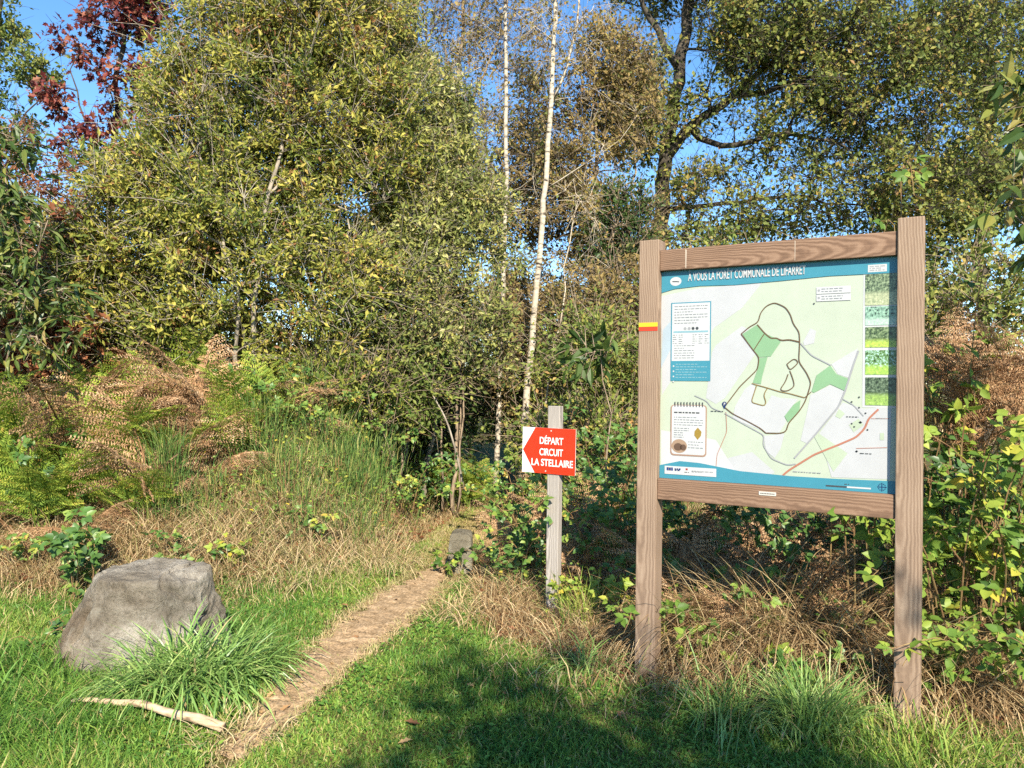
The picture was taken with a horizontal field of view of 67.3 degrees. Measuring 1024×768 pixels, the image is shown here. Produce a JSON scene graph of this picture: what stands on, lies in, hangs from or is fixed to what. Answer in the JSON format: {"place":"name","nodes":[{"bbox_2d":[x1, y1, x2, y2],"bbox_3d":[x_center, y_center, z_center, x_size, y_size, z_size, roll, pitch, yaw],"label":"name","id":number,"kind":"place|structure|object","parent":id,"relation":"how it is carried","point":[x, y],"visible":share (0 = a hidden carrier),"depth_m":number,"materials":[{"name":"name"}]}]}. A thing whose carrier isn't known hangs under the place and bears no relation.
{"place":"outdoors","nodes":[
{"label":"outdoors","id":0,"kind":"place"},
{"bbox_2d":[216,561,446,758],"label":"path","id":1,"kind":"structure","parent":0,"point":[367,627],"depth_m":4.92,"materials":[{"name":"soil"}]},
{"bbox_2d":[0,403,1023,767],"bbox_3d":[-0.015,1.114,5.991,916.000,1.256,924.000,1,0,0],"label":"ground","id":2,"kind":"structure","parent":0,"point":[488,447],"depth_m":6.24,"materials":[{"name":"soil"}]},
{"bbox_2d":[0,0,70,219],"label":"oak tree","id":3,"kind":"object","parent":2,"relation":"on","point":[17,36],"visible":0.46,"depth_m":16.90,"materials":[{"name":"green plant"}]},
{"bbox_2d":[0,371,90,466],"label":"bracken fern","id":4,"kind":"object","parent":2,"relation":"on","point":[15,402],"visible":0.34,"depth_m":6.88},
{"bbox_2d":[0,94,94,241],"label":"shrub","id":5,"kind":"object","parent":2,"relation":"on","point":[60,165],"visible":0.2,"depth_m":10.65,"materials":[{"name":"green plant"}]},
{"bbox_2d":[0,401,94,538],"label":"bramble bush","id":6,"kind":"object","parent":2,"relation":"on","point":[21,458],"visible":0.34,"depth_m":6.75,"materials":[{"name":"green plant"}]},
{"bbox_2d":[0,107,105,388],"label":"chestnut sapling","id":7,"kind":"object","parent":2,"relation":"on","point":[11,244],"visible":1,"depth_m":7.42,"materials":[{"name":"green plant"}]},
{"bbox_2d":[0,426,123,534],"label":"bracken fern","id":8,"kind":"object","parent":2,"relation":"on","point":[50,500],"visible":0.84,"depth_m":6.55,"materials":[{"name":"plant"}]},
{"bbox_2d":[0,189,131,407],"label":"oak sapling","id":9,"kind":"object","parent":2,"relation":"on","point":[83,357],"visible":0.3,"depth_m":8.60,"materials":[{"name":"green plant"}]},
{"bbox_2d":[0,634,138,755],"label":"grass tuft","id":10,"kind":"object","parent":2,"relation":"on","point":[3,680],"visible":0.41,"depth_m":3.95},
{"bbox_2d":[30,506,114,598],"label":"bramble bush","id":11,"kind":"object","parent":2,"relation":"on","point":[59,543],"visible":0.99,"depth_m":6.00,"materials":[{"name":"green plant"}]},
{"bbox_2d":[0,349,162,459],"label":"bracken fern","id":12,"kind":"object","parent":2,"relation":"on","point":[59,401],"visible":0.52,"depth_m":7.06,"materials":[{"name":"plant"}]},
{"bbox_2d":[14,0,185,227],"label":"red oak tree","id":13,"kind":"object","parent":2,"relation":"on","point":[137,11],"visible":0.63,"depth_m":12.75,"materials":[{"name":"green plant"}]},
{"bbox_2d":[46,449,182,523],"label":"bracken fern","id":14,"kind":"object","parent":2,"relation":"on","point":[122,492],"visible":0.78,"depth_m":6.66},
{"bbox_2d":[62,372,187,482],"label":"bracken fern","id":15,"kind":"object","parent":2,"relation":"on","point":[146,414],"visible":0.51,"depth_m":7.04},
{"bbox_2d":[50,557,231,676],"bbox_3d":[-2.335,1.498,4.646,1.252,0.808,0.838,1,0,0],"label":"boulder","id":16,"kind":"object","parent":2,"relation":"on","point":[146,593],"visible":0.58,"depth_m":4.42,"materials":[{"name":"stone"}]},
{"bbox_2d":[71,697,225,732],"bbox_3d":[-1.770,1.584,3.732,0.894,0.078,0.059,1,0,18],"label":"stick","id":17,"kind":"object","parent":2,"relation":"on","point":[199,719],"visible":0.85,"depth_m":3.69,"materials":[{"name":"wood"}]},
{"bbox_2d":[53,621,255,725],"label":"grass tuft","id":18,"kind":"object","parent":2,"relation":"on","point":[129,665],"visible":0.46,"depth_m":4.01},
{"bbox_2d":[65,384,251,511],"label":"bracken fern","id":19,"kind":"object","parent":2,"relation":"on","point":[123,460],"visible":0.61,"depth_m":6.94,"materials":[{"name":"plant"}]},
{"bbox_2d":[119,409,219,520],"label":"broom shrub","id":20,"kind":"object","parent":2,"relation":"on","point":[162,449],"visible":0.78,"depth_m":6.85,"materials":[{"name":"plant"}]},
{"bbox_2d":[89,334,253,458],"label":"bracken fern","id":21,"kind":"object","parent":2,"relation":"on","point":[190,385],"visible":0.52,"depth_m":7.45,"materials":[{"name":"plant"}]},
{"bbox_2d":[51,598,320,740],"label":"grass tuft","id":22,"kind":"object","parent":2,"relation":"on","point":[204,682],"visible":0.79,"depth_m":4.05,"materials":[{"name":"plant"}]},
{"bbox_2d":[107,275,314,393],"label":"shrub","id":23,"kind":"object","parent":2,"relation":"on","point":[196,327],"visible":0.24,"depth_m":8.67,"materials":[{"name":"green plant"}]},
{"bbox_2d":[165,692,298,766],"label":"grass tuft","id":24,"kind":"object","parent":2,"relation":"on","point":[244,727],"visible":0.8,"depth_m":3.58,"materials":[{"name":"plant"}]},
{"bbox_2d":[9,0,464,391],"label":"willow tree","id":25,"kind":"object","parent":2,"relation":"on","point":[180,218],"visible":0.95,"depth_m":8.65,"materials":[{"name":"green plant"}]},
{"bbox_2d":[146,613,330,718],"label":"grass tuft","id":26,"kind":"object","parent":2,"relation":"on","point":[276,658],"visible":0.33,"depth_m":4.34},
{"bbox_2d":[165,472,316,580],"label":"dead grass tussock","id":27,"kind":"object","parent":2,"relation":"on","point":[235,526],"visible":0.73,"depth_m":6.68,"materials":[{"name":"plant"}]},
{"bbox_2d":[182,383,313,455],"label":"bracken fern","id":28,"kind":"object","parent":2,"relation":"on","point":[231,413],"visible":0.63,"depth_m":7.44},
{"bbox_2d":[185,351,313,439],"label":"bracken fern","id":29,"kind":"object","parent":2,"relation":"on","point":[240,376],"visible":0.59,"depth_m":7.75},
{"bbox_2d":[213,379,327,462],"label":"broom shrub","id":30,"kind":"object","parent":2,"relation":"on","point":[275,430],"visible":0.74,"depth_m":7.51,"materials":[{"name":"plant"}]},
{"bbox_2d":[220,427,349,497],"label":"broom shrub","id":31,"kind":"object","parent":2,"relation":"on","point":[286,467],"visible":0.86,"depth_m":7.14,"materials":[{"name":"plant"}]},
{"bbox_2d":[210,466,365,574],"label":"dead grass tussock","id":32,"kind":"object","parent":2,"relation":"on","point":[296,524],"visible":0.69,"depth_m":6.78,"materials":[{"name":"plant"}]},
{"bbox_2d":[212,363,377,455],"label":"bramble bush","id":33,"kind":"object","parent":2,"relation":"on","point":[316,408],"visible":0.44,"depth_m":7.89,"materials":[{"name":"green plant"}]},
{"bbox_2d":[222,488,387,598],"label":"grass tuft","id":34,"kind":"object","parent":2,"relation":"on","point":[328,565],"visible":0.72,"depth_m":6.49,"materials":[{"name":"plant"}]},
{"bbox_2d":[220,289,424,431],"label":"shrub","id":35,"kind":"object","parent":2,"relation":"on","point":[291,339],"visible":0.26,"depth_m":8.77,"materials":[{"name":"green plant"}]},
{"bbox_2d":[269,315,429,462],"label":"shrub","id":36,"kind":"object","parent":2,"relation":"on","point":[375,382],"visible":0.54,"depth_m":8.57,"materials":[{"name":"green plant"}]},
{"bbox_2d":[302,429,401,495],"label":"broom shrub","id":37,"kind":"object","parent":2,"relation":"on","point":[351,461],"visible":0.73,"depth_m":7.63,"materials":[{"name":"plant"}]},
{"bbox_2d":[278,361,455,522],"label":"bramble bush","id":38,"kind":"object","parent":2,"relation":"on","point":[400,479],"visible":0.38,"depth_m":8.77,"materials":[{"name":"green plant"}]},
{"bbox_2d":[293,491,444,583],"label":"grass tuft","id":39,"kind":"object","parent":2,"relation":"on","point":[386,553],"visible":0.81,"depth_m":7.10,"materials":[{"name":"plant"}]},
{"bbox_2d":[286,243,472,468],"bbox_3d":[-1.598,-0.286,9.409,2.198,2.944,1.912,1,0,0],"label":"shrub","id":40,"kind":"object","parent":2,"relation":"on","point":[436,318],"visible":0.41,"depth_m":9.21,"materials":[{"name":"green plant"}]},
{"bbox_2d":[329,308,494,488],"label":"shrub","id":41,"kind":"object","parent":2,"relation":"on","point":[431,387],"visible":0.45,"depth_m":9.37,"materials":[{"name":"green plant"}]},
{"bbox_2d":[303,0,557,500],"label":"willow tree","id":42,"kind":"object","parent":2,"relation":"on","point":[455,174],"visible":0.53,"depth_m":10.02,"materials":[{"name":"green plant"}]},
{"bbox_2d":[397,361,504,471],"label":"shrub","id":43,"kind":"object","parent":2,"relation":"on","point":[421,439],"visible":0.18,"depth_m":11.36,"materials":[{"name":"green plant"}]},
{"bbox_2d":[402,260,529,514],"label":"shrub","id":44,"kind":"object","parent":2,"relation":"on","point":[500,324],"visible":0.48,"depth_m":10.11,"materials":[{"name":"green plant"}]},
{"bbox_2d":[382,0,587,454],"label":"beech tree","id":45,"kind":"object","parent":2,"relation":"on","point":[472,22],"visible":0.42,"depth_m":16.93,"materials":[{"name":"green plant"}]},
{"bbox_2d":[444,289,534,464],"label":"shrub","id":46,"kind":"object","parent":2,"relation":"on","point":[482,413],"visible":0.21,"depth_m":12.33,"materials":[{"name":"green plant"}]},
{"bbox_2d":[424,580,566,634],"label":"dead grass tussock","id":47,"kind":"object","parent":2,"relation":"on","point":[489,617],"visible":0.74,"depth_m":5.51,"materials":[{"name":"plant"}]},
{"bbox_2d":[437,0,581,495],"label":"birch tree","id":48,"kind":"object","parent":2,"relation":"on","point":[498,413],"visible":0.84,"depth_m":12.20,"materials":[{"name":"white plant"}]},
{"bbox_2d":[0,494,1023,767],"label":"grass","id":49,"kind":"structure","parent":2,"relation":"on","point":[76,742],"depth_m":3.81,"materials":[{"name":"plant"}]},
{"bbox_2d":[0,413,1023,767],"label":"straw","id":50,"kind":"object","parent":2,"relation":"on","point":[432,515],"visible":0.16,"depth_m":5.93,"materials":[{"name":"plant"}]},
{"bbox_2d":[464,286,559,490],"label":"shrub","id":51,"kind":"object","parent":2,"relation":"on","point":[520,320],"visible":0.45,"depth_m":12.20,"materials":[{"name":"green plant"}]},
{"bbox_2d":[2,387,1023,665],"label":"undergrowth","id":52,"kind":"object","parent":2,"relation":"on","point":[306,437],"visible":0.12,"depth_m":7.14,"materials":[{"name":"green plant"}]},
{"bbox_2d":[428,433,634,526],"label":"bramble bush","id":53,"kind":"object","parent":2,"relation":"on","point":[505,475],"visible":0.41,"depth_m":8.64,"materials":[{"name":"green plant"}]},
{"bbox_2d":[522,406,575,616],"bbox_3d":[0.278,1.091,5.706,0.447,1.857,0.070,0,-1,31],"label":"direction sign","id":54,"kind":"object","parent":2,"relation":"on","point":[550,451],"visible":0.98,"depth_m":5.67,"materials":[{"name":"wood"}]},
{"bbox_2d":[489,358,637,498],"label":"shrub","id":55,"kind":"object","parent":2,"relation":"on","point":[597,422],"visible":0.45,"depth_m":9.01,"materials":[{"name":"green plant"}]},
{"bbox_2d":[504,271,638,485],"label":"shrub","id":56,"kind":"object","parent":2,"relation":"on","point":[617,379],"visible":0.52,"depth_m":9.41,"materials":[{"name":"green plant"}]},
{"bbox_2d":[493,0,653,499],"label":"birch tree","id":57,"kind":"object","parent":2,"relation":"on","point":[552,95],"visible":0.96,"depth_m":11.39,"materials":[{"name":"white plant"}]},
{"bbox_2d":[536,163,613,491],"bbox_3d":[1.009,-0.724,10.787,0.983,4.867,1.058,1,-1,29],"label":"birch sapling","id":58,"kind":"object","parent":2,"relation":"on","point":[592,206],"visible":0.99,"depth_m":10.78,"materials":[{"name":"green plant"}]},
{"bbox_2d":[467,2,686,424],"bbox_3d":[0.982,-2.730,13.228,4.573,8.446,3.431,1,0,0],"label":"hornbeam tree","id":59,"kind":"object","parent":2,"relation":"on","point":[534,134],"visible":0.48,"depth_m":13.20,"materials":[{"name":"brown plant"}]},
{"bbox_2d":[529,521,634,585],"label":"bracken fern","id":60,"kind":"object","parent":2,"relation":"on","point":[578,560],"visible":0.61,"depth_m":6.15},
{"bbox_2d":[435,484,730,587],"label":"bramble bush","id":61,"kind":"object","parent":2,"relation":"on","point":[611,512],"visible":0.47,"depth_m":6.36,"materials":[{"name":"green plant"}]},
{"bbox_2d":[548,320,618,488],"bbox_3d":[0.732,0.413,7.960,0.748,2.175,0.839,1,0,0],"label":"chestnut sapling","id":62,"kind":"object","parent":2,"relation":"on","point":[586,372],"visible":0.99,"depth_m":7.91,"materials":[{"name":"green plant"}]},
{"bbox_2d":[539,237,639,453],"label":"shrub","id":63,"kind":"object","parent":2,"relation":"on","point":[619,282],"visible":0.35,"depth_m":10.80,"materials":[{"name":"green plant"}]},
{"bbox_2d":[546,552,635,617],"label":"bramble bush","id":64,"kind":"object","parent":2,"relation":"on","point":[624,584],"visible":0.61,"depth_m":5.46,"materials":[{"name":"green plant"}]},
{"bbox_2d":[511,590,675,675],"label":"dead grass tussock","id":65,"kind":"object","parent":2,"relation":"on","point":[598,642],"visible":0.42,"depth_m":4.93,"materials":[{"name":"plant"}]},
{"bbox_2d":[524,619,663,692],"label":"grass tuft","id":66,"kind":"object","parent":2,"relation":"on","point":[585,663],"visible":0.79,"depth_m":4.48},
{"bbox_2d":[526,404,693,539],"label":"bramble bush","id":67,"kind":"object","parent":2,"relation":"on","point":[632,439],"visible":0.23,"depth_m":7.42,"materials":[{"name":"green plant"}]},
{"bbox_2d":[557,158,676,460],"bbox_3d":[1.746,-1.027,12.312,1.858,4.994,1.541,1,-1,-39],"label":"tree","id":68,"kind":"object","parent":2,"relation":"on","point":[613,191],"visible":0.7,"depth_m":12.10,"materials":[{"name":"green plant"}]},
{"bbox_2d":[483,454,767,593],"bbox_3d":[0.733,1.159,5.969,1.670,1.184,1.967,1,-1,-30],"label":"bramble bush","id":69,"kind":"object","parent":2,"relation":"on","point":[603,518],"visible":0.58,"depth_m":6.00,"materials":[{"name":"green plant"}]},
{"bbox_2d":[593,519,733,604],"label":"bracken fern","id":70,"kind":"object","parent":2,"relation":"on","point":[677,554],"visible":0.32,"depth_m":5.62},
{"bbox_2d":[567,545,804,628],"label":"bramble bush","id":71,"kind":"object","parent":2,"relation":"on","point":[722,570],"visible":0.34,"depth_m":5.04,"materials":[{"name":"green plant"}]},
{"bbox_2d":[552,559,821,691],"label":"dead grass tussock","id":72,"kind":"object","parent":2,"relation":"on","point":[632,635],"visible":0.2,"depth_m":4.66,"materials":[{"name":"plant"}]},
{"bbox_2d":[606,598,784,651],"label":"bramble bush","id":73,"kind":"object","parent":2,"relation":"on","point":[681,607],"visible":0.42,"depth_m":4.58,"materials":[{"name":"green plant"}]},
{"bbox_2d":[630,504,795,589],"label":"bracken fern","id":74,"kind":"object","parent":2,"relation":"on","point":[703,521],"visible":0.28,"depth_m":5.92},
{"bbox_2d":[568,540,871,709],"bbox_3d":[1.286,1.595,4.820,2.066,1.160,1.998,1,0,0],"label":"dead grass tussock","id":75,"kind":"object","parent":2,"relation":"on","point":[706,617],"visible":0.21,"depth_m":4.55,"materials":[{"name":"plant"}]},
{"bbox_2d":[626,634,832,758],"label":"grass tuft","id":76,"kind":"object","parent":2,"relation":"on","point":[722,702],"visible":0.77,"depth_m":3.88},
{"bbox_2d":[638,596,846,717],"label":"dead grass tussock","id":77,"kind":"object","parent":2,"relation":"on","point":[710,668],"visible":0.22,"depth_m":4.30,"materials":[{"name":"plant"}]},
{"bbox_2d":[589,531,925,707],"bbox_3d":[1.478,1.573,4.729,2.137,1.324,2.059,1,0,0],"label":"dead grass tussock","id":78,"kind":"object","parent":2,"relation":"on","point":[744,608],"visible":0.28,"depth_m":4.57,"materials":[{"name":"plant"}]},
{"bbox_2d":[662,500,877,600],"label":"bramble bush","id":79,"kind":"object","parent":2,"relation":"on","point":[731,514],"visible":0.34,"depth_m":5.53,"materials":[{"name":"green plant"}]},
{"bbox_2d":[686,524,863,613],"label":"bracken fern","id":80,"kind":"object","parent":2,"relation":"on","point":[770,558],"visible":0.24,"depth_m":5.61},
{"bbox_2d":[635,216,925,723],"bbox_3d":[1.404,0.538,4.199,1.480,2.750,0.126,0,-1,29],"label":"map board","id":81,"kind":"object","parent":2,"relation":"on","point":[785,374],"visible":1,"depth_m":4.14,"materials":[{"name":"brown wood"}]},
{"bbox_2d":[660,592,929,708],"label":"dead grass tussock","id":82,"kind":"object","parent":2,"relation":"on","point":[745,669],"visible":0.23,"depth_m":4.30,"materials":[{"name":"plant"}]},
{"bbox_2d":[579,0,1023,266],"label":"oak tree","id":83,"kind":"object","parent":2,"relation":"on","point":[792,40],"visible":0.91,"depth_m":14.49,"materials":[{"name":"green plant"}]},
{"bbox_2d":[713,536,893,625],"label":"bracken fern","id":84,"kind":"object","parent":2,"relation":"on","point":[824,576],"visible":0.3,"depth_m":5.05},
{"bbox_2d":[617,520,1006,736],"bbox_3d":[1.708,1.597,4.724,2.238,1.411,2.214,1,0,0],"label":"dead grass tussock","id":85,"kind":"object","parent":2,"relation":"on","point":[786,614],"visible":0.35,"depth_m":4.48,"materials":[{"name":"plant"}]},
{"bbox_2d":[726,642,921,754],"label":"grass tuft","id":86,"kind":"object","parent":2,"relation":"on","point":[825,722],"visible":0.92,"depth_m":3.70,"materials":[{"name":"plant"}]},
{"bbox_2d":[701,595,969,737],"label":"dead grass tussock","id":87,"kind":"object","parent":2,"relation":"on","point":[858,674],"visible":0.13,"depth_m":4.16,"materials":[{"name":"plant"}]},
{"bbox_2d":[670,538,1022,730],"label":"dead grass tussock","id":88,"kind":"object","parent":2,"relation":"on","point":[832,620],"visible":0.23,"depth_m":4.38,"materials":[{"name":"plant"}]},
{"bbox_2d":[744,512,989,605],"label":"bramble bush","id":89,"kind":"object","parent":2,"relation":"on","point":[809,554],"visible":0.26,"depth_m":5.50,"materials":[{"name":"green plant"}]},
{"bbox_2d":[719,546,1017,738],"bbox_3d":[2.040,1.632,4.564,2.034,1.227,1.999,1,0,0],"label":"dead grass tussock","id":90,"kind":"object","parent":2,"relation":"on","point":[876,655],"visible":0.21,"depth_m":4.25,"materials":[{"name":"plant"}]},
{"bbox_2d":[828,155,933,634],"bbox_3d":[2.051,0.204,4.567,0.736,3.082,0.565,1,0,0],"label":"bramble bush","id":91,"kind":"object","parent":2,"relation":"on","point":[903,174],"visible":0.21,"depth_m":4.64,"materials":[{"name":"green plant"}]},
{"bbox_2d":[765,582,1023,750],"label":"dead grass tussock","id":92,"kind":"object","parent":2,"relation":"on","point":[959,702],"visible":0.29,"depth_m":3.93,"materials":[{"name":"plant"}]},
{"bbox_2d":[768,386,1023,629],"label":"bramble bush","id":93,"kind":"object","parent":2,"relation":"on","point":[941,457],"visible":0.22,"depth_m":4.97,"materials":[{"name":"green plant"}]},
{"bbox_2d":[826,409,1023,686],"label":"bramble bush","id":94,"kind":"object","parent":2,"relation":"on","point":[938,543],"visible":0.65,"depth_m":4.28,"materials":[{"name":"green plant"}]},
{"bbox_2d":[828,685,1023,767],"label":"grass tuft","id":95,"kind":"object","parent":2,"relation":"on","point":[944,730],"visible":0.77,"depth_m":3.54,"materials":[{"name":"plant"}]},
{"bbox_2d":[836,583,1023,756],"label":"dead grass tussock","id":96,"kind":"object","parent":2,"relation":"on","point":[1021,692],"visible":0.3,"depth_m":3.93,"materials":[{"name":"plant"}]},
{"bbox_2d":[866,0,1023,453],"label":"oak tree","id":97,"kind":"object","parent":2,"relation":"on","point":[952,229],"visible":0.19,"depth_m":17.11,"materials":[{"name":"green plant"}]},
{"bbox_2d":[870,582,1023,713],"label":"bramble bush","id":98,"kind":"object","parent":2,"relation":"on","point":[1012,642],"visible":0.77,"depth_m":3.85,"materials":[{"name":"green plant"}]},
{"bbox_2d":[886,246,1018,631],"bbox_3d":[2.747,0.483,4.970,0.837,2.549,0.945,0,-1,38],"label":"bramble bush","id":99,"kind":"object","parent":2,"relation":"on","point":[957,408],"visible":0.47,"depth_m":4.77,"materials":[{"name":"green plant"}]},
{"bbox_2d":[923,478,1023,638],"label":"bramble bush","id":100,"kind":"object","parent":2,"relation":"on","point":[984,554],"visible":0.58,"depth_m":4.42,"materials":[{"name":"green plant"}]},
{"bbox_2d":[924,199,1023,511],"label":"shrub","id":101,"kind":"object","parent":2,"relation":"on","point":[1002,314],"visible":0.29,"depth_m":7.54,"materials":[{"name":"green plant"}]},
{"bbox_2d":[924,330,1023,626],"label":"bracken fern","id":102,"kind":"object","parent":2,"relation":"on","point":[938,415],"visible":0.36,"depth_m":4.93,"materials":[{"name":"plant"}]},
{"bbox_2d":[924,307,1023,616],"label":"bracken fern","id":103,"kind":"object","parent":2,"relation":"on","point":[937,351],"visible":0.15,"depth_m":5.27,"materials":[{"name":"plant"}]},
{"bbox_2d":[924,322,1023,631],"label":"bracken fern","id":104,"kind":"object","parent":2,"relation":"on","point":[1020,363],"visible":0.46,"depth_m":4.91,"materials":[{"name":"plant"}]},
{"bbox_2d":[932,296,1023,638],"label":"bracken fern","id":105,"kind":"object","parent":2,"relation":"on","point":[1010,405],"visible":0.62,"depth_m":4.90,"materials":[{"name":"plant"}]},
{"bbox_2d":[963,51,1023,275],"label":"chestnut sapling","id":106,"kind":"object","parent":2,"relation":"on","point":[982,221],"visible":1,"depth_m":3.98,"materials":[{"name":"green plant"}]},
{"bbox_2d":[0,0,1023,383],"label":"sky","id":107,"kind":"structure","parent":0,"point":[44,9],"materials":[{"name":"blue"}]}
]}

